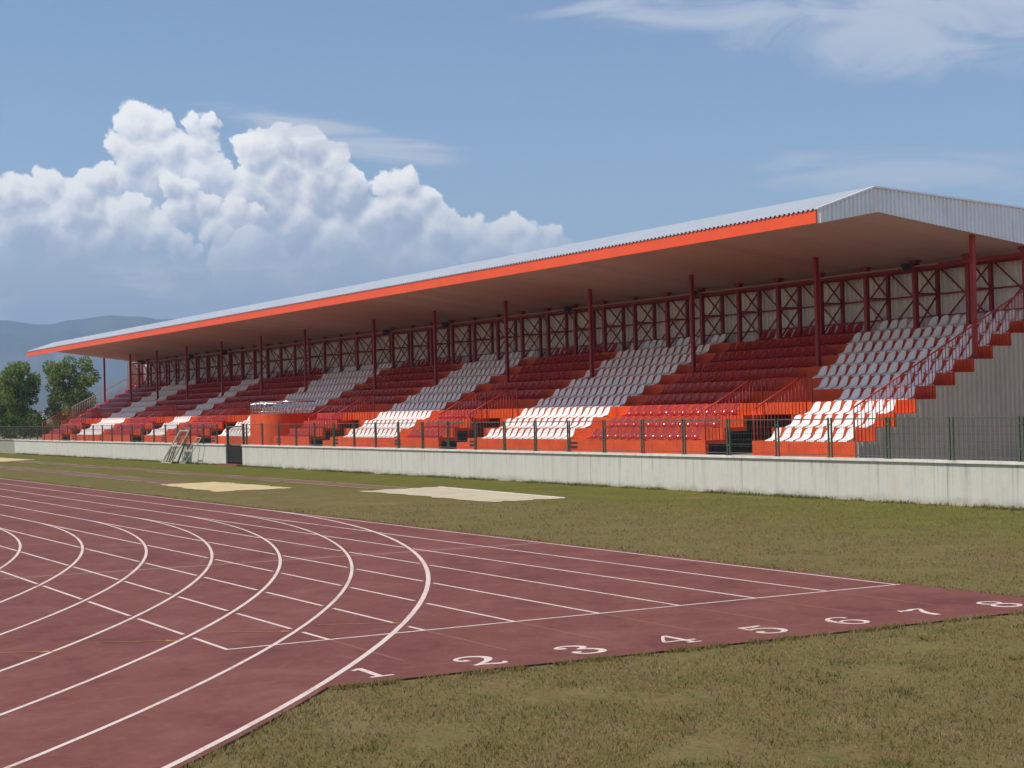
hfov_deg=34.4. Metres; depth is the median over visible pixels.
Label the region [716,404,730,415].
seat
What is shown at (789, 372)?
seat
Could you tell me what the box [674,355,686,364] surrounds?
seat
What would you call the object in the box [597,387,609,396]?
seat
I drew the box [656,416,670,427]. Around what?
seat
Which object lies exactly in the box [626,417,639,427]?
seat
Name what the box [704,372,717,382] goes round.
seat
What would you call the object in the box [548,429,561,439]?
seat
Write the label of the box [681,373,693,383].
seat
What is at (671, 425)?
seat
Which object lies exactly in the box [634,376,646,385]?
seat
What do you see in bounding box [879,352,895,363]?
seat
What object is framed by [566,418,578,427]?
seat
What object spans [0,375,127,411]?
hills
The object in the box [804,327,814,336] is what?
seat
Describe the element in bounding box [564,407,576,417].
seat
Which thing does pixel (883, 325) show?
seat
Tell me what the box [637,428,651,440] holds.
seat
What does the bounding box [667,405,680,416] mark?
seat
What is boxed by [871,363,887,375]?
seat
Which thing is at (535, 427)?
fence
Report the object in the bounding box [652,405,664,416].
seat
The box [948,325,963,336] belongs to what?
seat
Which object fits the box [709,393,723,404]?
seat
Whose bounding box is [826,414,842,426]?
seat
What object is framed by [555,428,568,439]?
seat
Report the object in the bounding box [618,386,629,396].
seat
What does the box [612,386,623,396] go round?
seat
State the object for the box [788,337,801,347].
seat
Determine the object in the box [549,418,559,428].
seat
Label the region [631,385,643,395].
seat
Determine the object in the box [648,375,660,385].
seat
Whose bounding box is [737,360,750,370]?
seat
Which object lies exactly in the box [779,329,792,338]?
seat
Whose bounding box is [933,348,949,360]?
seat
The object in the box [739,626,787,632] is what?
lane number
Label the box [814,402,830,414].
seat
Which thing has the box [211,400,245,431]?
stair railing
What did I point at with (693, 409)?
seat
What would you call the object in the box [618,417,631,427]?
seat
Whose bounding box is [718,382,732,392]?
seat
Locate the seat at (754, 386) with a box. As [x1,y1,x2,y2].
[744,380,758,391]
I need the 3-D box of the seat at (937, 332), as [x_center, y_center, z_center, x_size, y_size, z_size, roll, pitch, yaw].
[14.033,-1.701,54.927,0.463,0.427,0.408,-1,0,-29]
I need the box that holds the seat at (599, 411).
[590,407,603,416]
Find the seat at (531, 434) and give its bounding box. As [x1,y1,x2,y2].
[526,428,533,438]
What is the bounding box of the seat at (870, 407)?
[856,401,873,413]
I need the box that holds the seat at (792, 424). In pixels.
[785,415,800,427]
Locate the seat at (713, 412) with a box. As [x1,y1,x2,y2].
[707,404,721,415]
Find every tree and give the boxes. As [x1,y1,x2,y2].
[0,361,40,435]
[0,386,16,435]
[42,355,100,427]
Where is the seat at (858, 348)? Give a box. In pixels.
[848,343,862,353]
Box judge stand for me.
[161,427,201,463]
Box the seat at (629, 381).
[621,376,632,385]
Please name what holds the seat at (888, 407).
on the grandstand
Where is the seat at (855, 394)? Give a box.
[844,388,860,400]
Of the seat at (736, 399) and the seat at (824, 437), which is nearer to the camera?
the seat at (824, 437)
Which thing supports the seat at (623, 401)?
on the grandstand
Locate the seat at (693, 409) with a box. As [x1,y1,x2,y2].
[683,405,697,416]
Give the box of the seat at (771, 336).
[764,330,775,339]
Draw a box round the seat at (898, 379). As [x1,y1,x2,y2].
[887,374,899,386]
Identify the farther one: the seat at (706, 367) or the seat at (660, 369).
the seat at (660, 369)
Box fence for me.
[0,416,1023,461]
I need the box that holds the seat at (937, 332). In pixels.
[927,326,941,337]
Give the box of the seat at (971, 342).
[963,335,978,346]
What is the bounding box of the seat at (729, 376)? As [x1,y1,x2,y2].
[720,371,733,382]
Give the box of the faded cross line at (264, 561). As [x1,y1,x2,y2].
[3,543,534,578]
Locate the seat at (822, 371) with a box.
[813,366,826,378]
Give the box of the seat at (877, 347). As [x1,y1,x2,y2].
[868,341,882,352]
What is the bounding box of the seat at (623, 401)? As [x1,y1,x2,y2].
[615,396,626,405]
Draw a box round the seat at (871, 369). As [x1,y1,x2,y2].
[861,364,876,376]
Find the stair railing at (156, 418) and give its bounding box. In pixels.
[142,403,172,434]
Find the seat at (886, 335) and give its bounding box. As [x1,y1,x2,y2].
[875,330,890,341]
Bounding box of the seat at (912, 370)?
[905,362,919,373]
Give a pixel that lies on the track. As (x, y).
(218, 706)
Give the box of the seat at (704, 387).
[694,382,707,393]
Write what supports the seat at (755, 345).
on the grandstand
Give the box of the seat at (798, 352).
[788,347,801,357]
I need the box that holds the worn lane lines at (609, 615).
[330,591,932,660]
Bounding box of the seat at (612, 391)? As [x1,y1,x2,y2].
[604,386,616,396]
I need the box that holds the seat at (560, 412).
[551,408,563,417]
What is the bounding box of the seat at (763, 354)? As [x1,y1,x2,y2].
[753,349,767,360]
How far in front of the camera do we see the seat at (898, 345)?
55.49 m
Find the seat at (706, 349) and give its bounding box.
[697,344,709,354]
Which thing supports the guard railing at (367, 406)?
on the grandstand
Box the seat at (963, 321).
[954,314,965,325]
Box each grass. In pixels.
[0,477,1023,596]
[16,453,1023,511]
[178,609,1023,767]
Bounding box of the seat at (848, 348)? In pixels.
[838,343,852,355]
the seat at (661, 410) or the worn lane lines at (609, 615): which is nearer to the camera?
the worn lane lines at (609, 615)
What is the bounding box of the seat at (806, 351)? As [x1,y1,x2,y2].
[797,346,810,356]
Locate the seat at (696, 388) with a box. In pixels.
[686,383,700,393]
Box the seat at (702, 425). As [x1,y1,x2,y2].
[697,416,711,427]
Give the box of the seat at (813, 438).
[806,428,822,441]
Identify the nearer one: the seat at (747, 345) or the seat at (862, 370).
the seat at (862, 370)
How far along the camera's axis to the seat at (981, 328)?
53.26 m
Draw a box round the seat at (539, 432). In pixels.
[530,429,542,439]
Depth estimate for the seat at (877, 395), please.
51.73 m
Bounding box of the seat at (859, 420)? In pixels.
[850,414,863,425]
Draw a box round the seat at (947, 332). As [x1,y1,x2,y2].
[936,325,952,338]
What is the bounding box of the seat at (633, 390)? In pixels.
[624,385,636,395]
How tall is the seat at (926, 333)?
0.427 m
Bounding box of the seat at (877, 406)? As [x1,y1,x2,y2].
[867,400,884,414]
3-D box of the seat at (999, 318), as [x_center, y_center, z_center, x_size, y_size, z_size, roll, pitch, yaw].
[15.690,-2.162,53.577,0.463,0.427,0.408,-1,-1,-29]
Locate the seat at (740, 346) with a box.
[731,341,743,351]
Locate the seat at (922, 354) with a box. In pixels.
[911,349,927,361]
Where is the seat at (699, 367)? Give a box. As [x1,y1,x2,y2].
[690,363,702,372]
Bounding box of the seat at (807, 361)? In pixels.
[797,356,811,368]
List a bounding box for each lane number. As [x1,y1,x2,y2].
[351,668,393,677]
[453,656,507,664]
[554,646,606,653]
[661,636,698,642]
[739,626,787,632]
[825,617,869,623]
[899,609,938,614]
[977,601,1021,606]
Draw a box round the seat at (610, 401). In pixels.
[600,396,613,406]
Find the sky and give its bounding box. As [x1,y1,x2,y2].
[0,0,1023,323]
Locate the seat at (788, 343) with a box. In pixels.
[779,338,792,348]
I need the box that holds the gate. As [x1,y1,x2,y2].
[218,423,244,465]
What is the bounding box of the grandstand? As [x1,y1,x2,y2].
[27,186,1023,460]
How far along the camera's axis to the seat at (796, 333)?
62.69 m
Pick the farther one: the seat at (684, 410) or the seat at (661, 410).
the seat at (661, 410)
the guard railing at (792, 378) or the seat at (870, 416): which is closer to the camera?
the seat at (870, 416)
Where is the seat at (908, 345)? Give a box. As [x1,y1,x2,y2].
[898,339,912,350]
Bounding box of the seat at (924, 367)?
[915,361,930,374]
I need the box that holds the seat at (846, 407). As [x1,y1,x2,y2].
[835,401,851,413]
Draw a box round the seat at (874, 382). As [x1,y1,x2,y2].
[863,375,879,387]
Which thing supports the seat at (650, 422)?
on the grandstand
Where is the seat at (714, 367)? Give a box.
[705,362,718,372]
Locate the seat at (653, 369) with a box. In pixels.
[644,365,655,375]
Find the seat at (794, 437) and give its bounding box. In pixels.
[785,428,801,441]
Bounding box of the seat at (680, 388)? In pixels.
[671,384,684,394]
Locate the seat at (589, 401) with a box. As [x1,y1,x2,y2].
[581,397,593,406]
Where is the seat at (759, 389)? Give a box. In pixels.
[752,380,766,391]
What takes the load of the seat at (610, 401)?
on the grandstand
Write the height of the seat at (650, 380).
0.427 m
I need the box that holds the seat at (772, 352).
[763,349,775,358]
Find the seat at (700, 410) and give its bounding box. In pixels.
[690,404,704,416]
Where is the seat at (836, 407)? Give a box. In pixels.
[825,401,840,414]
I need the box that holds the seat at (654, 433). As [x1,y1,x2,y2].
[645,428,659,440]
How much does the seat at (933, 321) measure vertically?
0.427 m
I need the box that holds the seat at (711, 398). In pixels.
[702,393,715,403]
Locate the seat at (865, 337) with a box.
[856,332,870,343]
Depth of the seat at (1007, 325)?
52.37 m
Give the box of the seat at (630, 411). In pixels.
[621,406,634,416]
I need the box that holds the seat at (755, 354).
[747,350,759,360]
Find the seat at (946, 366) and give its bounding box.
[937,360,953,372]
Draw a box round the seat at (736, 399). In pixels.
[726,392,740,403]
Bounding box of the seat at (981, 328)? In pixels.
[970,323,986,334]
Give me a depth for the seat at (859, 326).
59.61 m
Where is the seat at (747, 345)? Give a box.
[739,341,751,350]
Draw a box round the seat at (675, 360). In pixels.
[667,355,678,364]
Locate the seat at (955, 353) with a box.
[946,347,961,359]
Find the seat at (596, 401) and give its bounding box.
[587,397,599,406]
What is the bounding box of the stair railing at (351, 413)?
[330,394,370,436]
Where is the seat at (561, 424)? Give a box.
[557,418,565,426]
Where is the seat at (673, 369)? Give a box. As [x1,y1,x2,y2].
[664,364,677,374]
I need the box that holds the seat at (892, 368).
[882,362,897,374]
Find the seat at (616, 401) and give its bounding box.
[608,396,620,405]
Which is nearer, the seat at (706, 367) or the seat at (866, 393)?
the seat at (866, 393)
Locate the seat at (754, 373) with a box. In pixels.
[744,369,758,380]
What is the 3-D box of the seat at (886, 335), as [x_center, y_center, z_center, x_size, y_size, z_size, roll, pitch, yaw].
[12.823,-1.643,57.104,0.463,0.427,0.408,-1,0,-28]
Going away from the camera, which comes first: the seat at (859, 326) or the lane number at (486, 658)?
the lane number at (486, 658)
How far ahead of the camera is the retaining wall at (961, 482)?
50.93 m
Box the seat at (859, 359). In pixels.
[849,353,864,364]
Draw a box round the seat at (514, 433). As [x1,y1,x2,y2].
[506,428,517,438]
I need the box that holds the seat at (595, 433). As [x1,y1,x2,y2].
[589,428,599,437]
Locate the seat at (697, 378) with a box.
[689,372,701,383]
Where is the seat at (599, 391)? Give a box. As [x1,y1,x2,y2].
[591,387,602,397]
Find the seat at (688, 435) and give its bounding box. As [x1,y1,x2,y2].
[678,428,692,439]
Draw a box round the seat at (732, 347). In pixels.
[724,342,735,351]
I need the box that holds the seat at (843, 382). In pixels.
[832,376,848,389]
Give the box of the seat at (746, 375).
[737,370,749,380]
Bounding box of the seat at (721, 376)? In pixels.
[712,372,725,382]
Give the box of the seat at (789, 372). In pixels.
[782,368,793,377]
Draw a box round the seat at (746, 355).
[737,350,751,361]
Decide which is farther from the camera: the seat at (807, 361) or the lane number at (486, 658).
the seat at (807, 361)
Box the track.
[0,478,1023,767]
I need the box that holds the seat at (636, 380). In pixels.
[627,376,639,386]
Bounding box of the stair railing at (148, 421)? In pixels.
[130,404,160,434]
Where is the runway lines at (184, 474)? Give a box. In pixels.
[2,461,408,487]
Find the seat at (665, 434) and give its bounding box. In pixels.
[653,428,667,439]
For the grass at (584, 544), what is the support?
on the ground at (308, 498)
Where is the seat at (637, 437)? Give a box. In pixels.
[630,428,644,440]
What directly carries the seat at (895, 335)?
on the grandstand
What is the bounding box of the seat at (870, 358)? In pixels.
[859,353,874,364]
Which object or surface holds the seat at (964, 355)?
on the grandstand
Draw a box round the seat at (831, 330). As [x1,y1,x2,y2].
[821,325,835,336]
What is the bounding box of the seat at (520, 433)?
[511,429,523,438]
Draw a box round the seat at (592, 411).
[584,407,595,416]
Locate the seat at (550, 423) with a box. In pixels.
[540,418,552,428]
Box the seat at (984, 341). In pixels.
[978,333,990,345]
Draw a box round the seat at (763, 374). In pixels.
[753,369,767,380]
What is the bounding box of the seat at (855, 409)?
[846,401,861,413]
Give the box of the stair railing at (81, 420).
[70,407,97,434]
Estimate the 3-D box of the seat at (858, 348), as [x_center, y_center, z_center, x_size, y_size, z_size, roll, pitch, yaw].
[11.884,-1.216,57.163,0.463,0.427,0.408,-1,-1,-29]
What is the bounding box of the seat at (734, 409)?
[724,404,738,415]
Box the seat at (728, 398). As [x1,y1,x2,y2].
[719,393,731,403]
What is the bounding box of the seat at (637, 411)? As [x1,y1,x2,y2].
[629,406,641,416]
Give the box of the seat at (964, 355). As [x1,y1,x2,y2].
[957,347,971,358]
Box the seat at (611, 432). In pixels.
[600,428,613,439]
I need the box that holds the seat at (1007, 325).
[993,321,1009,333]
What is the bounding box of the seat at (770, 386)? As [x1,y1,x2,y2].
[763,379,775,390]
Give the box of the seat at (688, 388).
[679,383,692,393]
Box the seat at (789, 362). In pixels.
[779,357,793,368]
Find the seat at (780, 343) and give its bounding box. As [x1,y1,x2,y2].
[771,338,784,349]
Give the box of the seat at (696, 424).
[689,416,702,428]
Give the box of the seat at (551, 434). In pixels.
[542,428,554,438]
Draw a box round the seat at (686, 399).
[677,394,691,404]
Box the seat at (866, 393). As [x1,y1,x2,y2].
[854,388,870,400]
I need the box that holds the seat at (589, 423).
[581,417,592,427]
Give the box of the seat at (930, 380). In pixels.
[919,373,934,385]
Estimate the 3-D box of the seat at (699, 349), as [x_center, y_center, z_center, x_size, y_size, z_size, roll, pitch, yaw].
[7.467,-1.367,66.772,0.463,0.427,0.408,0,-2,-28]
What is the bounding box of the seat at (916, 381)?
[908,373,923,385]
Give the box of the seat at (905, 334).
[895,329,910,340]
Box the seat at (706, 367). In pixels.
[697,362,710,373]
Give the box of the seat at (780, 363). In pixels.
[770,358,784,369]
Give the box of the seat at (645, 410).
[636,405,649,416]
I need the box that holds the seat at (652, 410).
[644,405,656,415]
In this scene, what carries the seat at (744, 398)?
on the grandstand
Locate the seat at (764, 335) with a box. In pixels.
[755,331,768,340]
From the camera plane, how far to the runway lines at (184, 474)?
70.87 m
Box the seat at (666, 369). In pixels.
[657,365,669,375]
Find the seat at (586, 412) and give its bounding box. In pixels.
[578,407,589,417]
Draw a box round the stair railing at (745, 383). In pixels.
[704,376,757,438]
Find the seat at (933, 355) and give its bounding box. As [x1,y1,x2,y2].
[923,348,937,360]
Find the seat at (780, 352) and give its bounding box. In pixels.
[770,348,783,359]
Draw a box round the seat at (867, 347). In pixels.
[857,342,872,354]
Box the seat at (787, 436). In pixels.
[777,428,791,440]
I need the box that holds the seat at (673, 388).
[663,384,676,394]
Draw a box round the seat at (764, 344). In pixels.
[755,340,768,350]
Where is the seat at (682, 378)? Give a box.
[673,373,686,383]
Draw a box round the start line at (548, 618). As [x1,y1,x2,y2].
[225,584,899,649]
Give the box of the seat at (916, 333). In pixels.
[906,328,920,339]
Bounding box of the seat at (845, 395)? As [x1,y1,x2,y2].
[834,389,850,400]
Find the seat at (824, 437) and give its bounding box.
[817,428,833,441]
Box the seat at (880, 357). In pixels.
[869,352,884,364]
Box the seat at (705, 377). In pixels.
[696,372,709,382]
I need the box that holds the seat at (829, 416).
[816,414,831,426]
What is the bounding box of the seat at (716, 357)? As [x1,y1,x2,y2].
[706,353,719,363]
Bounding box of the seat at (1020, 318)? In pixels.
[1011,309,1022,320]
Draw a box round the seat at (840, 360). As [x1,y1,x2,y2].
[830,354,845,365]
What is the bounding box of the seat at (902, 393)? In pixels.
[887,387,903,400]
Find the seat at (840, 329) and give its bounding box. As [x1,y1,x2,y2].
[831,324,844,334]
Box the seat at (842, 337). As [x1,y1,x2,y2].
[832,334,845,344]
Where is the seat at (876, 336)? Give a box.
[865,331,880,342]
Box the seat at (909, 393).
[898,386,915,400]
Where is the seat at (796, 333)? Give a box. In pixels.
[788,328,800,337]
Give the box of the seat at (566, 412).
[557,407,569,417]
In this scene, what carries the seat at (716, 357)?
on the grandstand
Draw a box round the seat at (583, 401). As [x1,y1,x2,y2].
[575,397,586,406]
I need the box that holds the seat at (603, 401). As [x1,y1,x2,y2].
[594,396,606,406]
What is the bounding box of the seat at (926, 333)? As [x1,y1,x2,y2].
[916,327,931,338]
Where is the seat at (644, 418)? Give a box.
[633,417,647,427]
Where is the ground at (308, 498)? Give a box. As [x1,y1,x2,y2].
[0,422,1023,767]
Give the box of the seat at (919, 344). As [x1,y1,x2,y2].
[908,339,924,350]
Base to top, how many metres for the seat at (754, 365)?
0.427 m
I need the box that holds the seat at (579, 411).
[571,407,582,416]
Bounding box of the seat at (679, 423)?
[672,416,686,428]
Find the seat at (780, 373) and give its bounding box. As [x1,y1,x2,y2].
[774,368,784,379]
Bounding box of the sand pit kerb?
[438,486,566,497]
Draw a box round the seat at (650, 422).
[642,417,654,427]
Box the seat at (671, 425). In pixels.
[664,416,678,428]
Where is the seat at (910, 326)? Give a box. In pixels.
[902,319,912,329]
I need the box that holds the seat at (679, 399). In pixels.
[670,394,683,404]
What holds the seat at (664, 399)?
on the grandstand
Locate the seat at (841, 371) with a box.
[831,365,846,376]
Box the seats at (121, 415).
[52,335,718,438]
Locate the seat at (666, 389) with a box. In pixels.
[656,384,669,394]
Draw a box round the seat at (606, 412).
[597,407,609,416]
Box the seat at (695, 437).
[687,428,701,439]
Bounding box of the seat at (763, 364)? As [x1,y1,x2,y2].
[754,359,767,370]
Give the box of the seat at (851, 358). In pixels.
[840,354,855,365]
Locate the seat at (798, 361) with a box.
[788,357,802,368]
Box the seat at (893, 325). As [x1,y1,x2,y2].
[883,319,897,330]
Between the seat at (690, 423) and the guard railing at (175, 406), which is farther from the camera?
the guard railing at (175, 406)
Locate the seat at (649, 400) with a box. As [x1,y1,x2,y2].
[639,395,652,405]
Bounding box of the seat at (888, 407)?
[878,400,895,413]
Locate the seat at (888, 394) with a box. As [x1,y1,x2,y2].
[876,387,892,400]
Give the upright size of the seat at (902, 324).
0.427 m
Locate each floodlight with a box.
[382,329,390,334]
[441,322,450,327]
[563,306,573,312]
[900,263,913,272]
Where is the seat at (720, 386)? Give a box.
[710,382,723,392]
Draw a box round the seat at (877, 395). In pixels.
[867,388,881,399]
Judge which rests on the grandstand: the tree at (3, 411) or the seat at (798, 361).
the seat at (798, 361)
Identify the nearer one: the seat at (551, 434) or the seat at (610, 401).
the seat at (551, 434)
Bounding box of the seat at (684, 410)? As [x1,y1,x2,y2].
[675,405,688,416]
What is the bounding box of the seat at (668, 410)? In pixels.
[658,405,672,416]
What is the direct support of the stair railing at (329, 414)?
on the grandstand
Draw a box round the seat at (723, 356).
[715,352,727,361]
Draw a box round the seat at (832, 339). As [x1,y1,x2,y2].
[822,334,836,345]
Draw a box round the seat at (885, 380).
[874,375,890,387]
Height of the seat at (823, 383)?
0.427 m
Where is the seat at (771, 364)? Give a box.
[762,359,775,369]
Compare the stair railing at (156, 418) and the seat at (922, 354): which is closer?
the seat at (922, 354)
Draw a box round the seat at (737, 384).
[727,381,740,391]
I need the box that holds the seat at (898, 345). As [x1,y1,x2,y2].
[887,340,902,352]
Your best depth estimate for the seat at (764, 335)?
64.44 m
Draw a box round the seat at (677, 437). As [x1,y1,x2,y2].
[669,428,683,440]
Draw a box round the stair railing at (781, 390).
[752,374,806,440]
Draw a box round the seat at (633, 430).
[623,428,636,439]
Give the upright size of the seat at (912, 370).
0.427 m
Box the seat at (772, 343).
[762,339,775,349]
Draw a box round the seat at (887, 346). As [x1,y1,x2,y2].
[877,341,892,352]
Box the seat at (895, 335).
[885,329,900,340]
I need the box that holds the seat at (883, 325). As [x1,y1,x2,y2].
[873,320,887,331]
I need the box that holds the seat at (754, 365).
[746,359,758,370]
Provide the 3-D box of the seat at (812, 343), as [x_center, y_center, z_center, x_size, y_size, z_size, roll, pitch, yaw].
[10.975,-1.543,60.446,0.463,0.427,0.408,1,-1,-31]
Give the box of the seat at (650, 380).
[642,375,653,384]
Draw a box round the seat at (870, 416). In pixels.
[862,414,875,425]
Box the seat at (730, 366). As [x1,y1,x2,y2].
[721,361,734,371]
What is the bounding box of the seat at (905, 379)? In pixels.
[895,374,912,386]
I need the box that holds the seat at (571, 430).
[563,428,574,438]
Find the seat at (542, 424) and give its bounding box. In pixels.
[537,418,546,428]
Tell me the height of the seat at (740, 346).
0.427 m
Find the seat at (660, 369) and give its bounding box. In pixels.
[651,366,663,375]
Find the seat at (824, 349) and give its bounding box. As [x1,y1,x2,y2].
[815,344,828,355]
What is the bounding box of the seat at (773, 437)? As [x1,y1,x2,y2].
[765,428,781,440]
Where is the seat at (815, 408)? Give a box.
[805,402,820,413]
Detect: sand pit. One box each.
[0,458,34,461]
[161,482,290,491]
[361,487,559,501]
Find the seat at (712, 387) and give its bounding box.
[702,382,715,392]
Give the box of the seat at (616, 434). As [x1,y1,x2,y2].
[609,429,621,439]
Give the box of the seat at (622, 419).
[611,417,624,427]
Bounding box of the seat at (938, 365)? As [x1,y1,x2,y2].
[926,360,941,372]
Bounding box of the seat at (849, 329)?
[839,323,853,334]
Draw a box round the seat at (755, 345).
[747,340,759,350]
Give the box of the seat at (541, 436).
[537,428,548,439]
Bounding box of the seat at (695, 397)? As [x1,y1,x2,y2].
[685,393,698,404]
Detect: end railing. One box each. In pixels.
[42,407,71,433]
[72,379,126,415]
[853,289,1023,441]
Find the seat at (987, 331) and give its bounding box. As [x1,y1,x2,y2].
[981,322,997,334]
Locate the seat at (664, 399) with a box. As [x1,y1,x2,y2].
[655,395,667,404]
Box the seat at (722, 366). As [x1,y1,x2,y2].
[713,362,726,372]
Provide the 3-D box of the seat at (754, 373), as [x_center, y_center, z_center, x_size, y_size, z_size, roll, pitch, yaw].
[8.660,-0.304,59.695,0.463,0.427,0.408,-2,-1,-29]
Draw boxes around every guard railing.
[91,408,100,418]
[163,405,176,416]
[234,401,249,414]
[351,396,374,411]
[485,389,517,408]
[761,376,812,402]
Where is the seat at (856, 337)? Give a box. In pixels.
[846,332,860,343]
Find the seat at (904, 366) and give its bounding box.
[893,362,909,374]
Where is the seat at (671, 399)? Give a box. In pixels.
[662,394,675,404]
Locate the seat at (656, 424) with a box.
[648,417,662,428]
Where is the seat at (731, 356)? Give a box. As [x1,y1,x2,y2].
[722,352,735,361]
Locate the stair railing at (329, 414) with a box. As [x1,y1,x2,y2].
[308,395,347,436]
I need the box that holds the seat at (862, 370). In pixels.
[852,364,866,375]
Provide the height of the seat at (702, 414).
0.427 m
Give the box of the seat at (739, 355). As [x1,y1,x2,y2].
[731,351,743,361]
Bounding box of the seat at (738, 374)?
[728,371,741,381]
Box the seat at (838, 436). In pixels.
[830,428,844,441]
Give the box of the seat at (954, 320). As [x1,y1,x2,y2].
[944,314,959,325]
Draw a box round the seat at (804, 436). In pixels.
[796,428,811,440]
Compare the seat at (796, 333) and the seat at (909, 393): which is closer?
the seat at (909, 393)
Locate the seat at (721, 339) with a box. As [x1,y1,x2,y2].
[713,334,725,343]
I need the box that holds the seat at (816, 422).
[806,414,821,427]
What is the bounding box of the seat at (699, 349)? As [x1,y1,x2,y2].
[690,345,702,354]
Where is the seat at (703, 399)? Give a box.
[694,393,707,403]
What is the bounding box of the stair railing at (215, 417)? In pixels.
[197,400,230,435]
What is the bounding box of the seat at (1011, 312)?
[1000,310,1014,322]
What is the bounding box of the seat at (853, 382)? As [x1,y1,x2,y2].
[842,376,858,388]
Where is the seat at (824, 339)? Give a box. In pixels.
[814,335,827,345]
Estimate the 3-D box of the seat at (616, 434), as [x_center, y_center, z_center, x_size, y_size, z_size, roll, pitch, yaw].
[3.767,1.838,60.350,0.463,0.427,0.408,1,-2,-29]
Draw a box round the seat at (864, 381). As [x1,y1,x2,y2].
[853,375,869,387]
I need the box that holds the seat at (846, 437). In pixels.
[838,428,855,442]
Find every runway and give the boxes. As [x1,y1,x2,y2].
[0,465,198,483]
[8,461,406,489]
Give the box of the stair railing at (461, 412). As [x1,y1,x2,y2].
[438,389,481,437]
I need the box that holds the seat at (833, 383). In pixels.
[823,377,838,388]
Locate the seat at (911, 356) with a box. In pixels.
[901,350,916,361]
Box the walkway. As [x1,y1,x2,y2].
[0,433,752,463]
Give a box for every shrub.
[0,411,50,437]
[40,419,70,436]
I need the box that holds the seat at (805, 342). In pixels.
[797,336,809,347]
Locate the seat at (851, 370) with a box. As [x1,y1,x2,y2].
[841,365,856,377]
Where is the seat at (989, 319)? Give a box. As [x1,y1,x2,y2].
[978,312,991,323]
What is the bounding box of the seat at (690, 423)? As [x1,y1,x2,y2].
[680,416,694,428]
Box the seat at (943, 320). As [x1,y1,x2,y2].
[933,315,948,327]
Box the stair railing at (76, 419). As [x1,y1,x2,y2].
[61,407,88,433]
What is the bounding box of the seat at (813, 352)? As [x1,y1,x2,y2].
[805,347,815,356]
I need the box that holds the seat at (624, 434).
[615,428,628,439]
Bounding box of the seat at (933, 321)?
[922,316,937,328]
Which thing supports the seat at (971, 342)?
on the grandstand
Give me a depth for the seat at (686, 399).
60.70 m
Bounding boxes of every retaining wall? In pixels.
[0,439,15,453]
[15,439,1023,508]
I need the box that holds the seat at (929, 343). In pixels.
[919,337,934,349]
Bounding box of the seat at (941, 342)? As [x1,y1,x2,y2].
[930,337,945,348]
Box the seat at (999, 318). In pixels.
[988,311,1003,322]
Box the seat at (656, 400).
[648,395,660,404]
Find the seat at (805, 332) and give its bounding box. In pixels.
[796,327,809,338]
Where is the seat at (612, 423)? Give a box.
[606,417,617,428]
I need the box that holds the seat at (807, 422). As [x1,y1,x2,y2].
[795,414,811,427]
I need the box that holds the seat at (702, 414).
[698,404,713,416]
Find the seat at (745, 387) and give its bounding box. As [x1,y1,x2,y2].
[736,381,748,392]
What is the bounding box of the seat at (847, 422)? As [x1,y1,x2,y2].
[839,414,852,425]
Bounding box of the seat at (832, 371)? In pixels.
[821,366,836,377]
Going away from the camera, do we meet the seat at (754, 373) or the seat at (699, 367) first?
the seat at (754, 373)
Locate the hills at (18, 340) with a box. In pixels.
[0,315,173,381]
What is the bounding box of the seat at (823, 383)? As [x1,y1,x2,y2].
[813,378,828,389]
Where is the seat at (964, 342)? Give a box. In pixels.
[953,335,968,347]
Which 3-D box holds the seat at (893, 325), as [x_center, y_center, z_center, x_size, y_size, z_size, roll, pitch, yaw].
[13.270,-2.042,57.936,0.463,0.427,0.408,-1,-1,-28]
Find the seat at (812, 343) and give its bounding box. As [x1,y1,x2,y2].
[804,337,814,347]
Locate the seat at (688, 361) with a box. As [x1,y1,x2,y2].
[682,355,690,363]
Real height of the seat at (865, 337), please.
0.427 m
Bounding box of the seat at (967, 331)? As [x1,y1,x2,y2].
[960,324,971,335]
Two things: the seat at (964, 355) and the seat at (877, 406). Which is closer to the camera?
the seat at (877, 406)
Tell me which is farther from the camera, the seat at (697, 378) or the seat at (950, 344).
the seat at (697, 378)
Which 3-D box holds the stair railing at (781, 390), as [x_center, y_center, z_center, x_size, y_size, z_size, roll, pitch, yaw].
[8.636,0.734,53.365,2.207,2.123,0.049,-1,-1,-29]
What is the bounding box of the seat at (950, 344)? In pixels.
[941,336,956,348]
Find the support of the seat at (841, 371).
on the grandstand
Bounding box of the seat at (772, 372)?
[766,369,775,377]
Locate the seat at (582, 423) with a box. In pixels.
[574,418,585,428]
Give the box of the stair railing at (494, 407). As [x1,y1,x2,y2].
[468,387,512,436]
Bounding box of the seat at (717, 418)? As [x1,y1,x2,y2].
[706,416,720,428]
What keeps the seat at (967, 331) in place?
on the grandstand
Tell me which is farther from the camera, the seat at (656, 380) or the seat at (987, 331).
the seat at (656, 380)
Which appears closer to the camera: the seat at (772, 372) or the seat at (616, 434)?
the seat at (772, 372)
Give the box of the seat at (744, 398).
[734,392,748,403]
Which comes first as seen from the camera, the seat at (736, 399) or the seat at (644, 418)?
the seat at (736, 399)
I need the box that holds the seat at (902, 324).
[893,318,907,329]
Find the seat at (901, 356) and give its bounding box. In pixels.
[890,350,905,362]
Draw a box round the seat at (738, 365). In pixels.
[730,360,742,371]
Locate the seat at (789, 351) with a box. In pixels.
[780,347,792,357]
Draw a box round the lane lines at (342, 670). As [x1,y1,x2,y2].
[0,478,893,767]
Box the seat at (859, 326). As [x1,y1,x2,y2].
[848,323,862,334]
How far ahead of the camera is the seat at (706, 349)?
66.42 m
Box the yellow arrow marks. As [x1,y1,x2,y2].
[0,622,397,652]
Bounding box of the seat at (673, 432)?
[662,429,676,439]

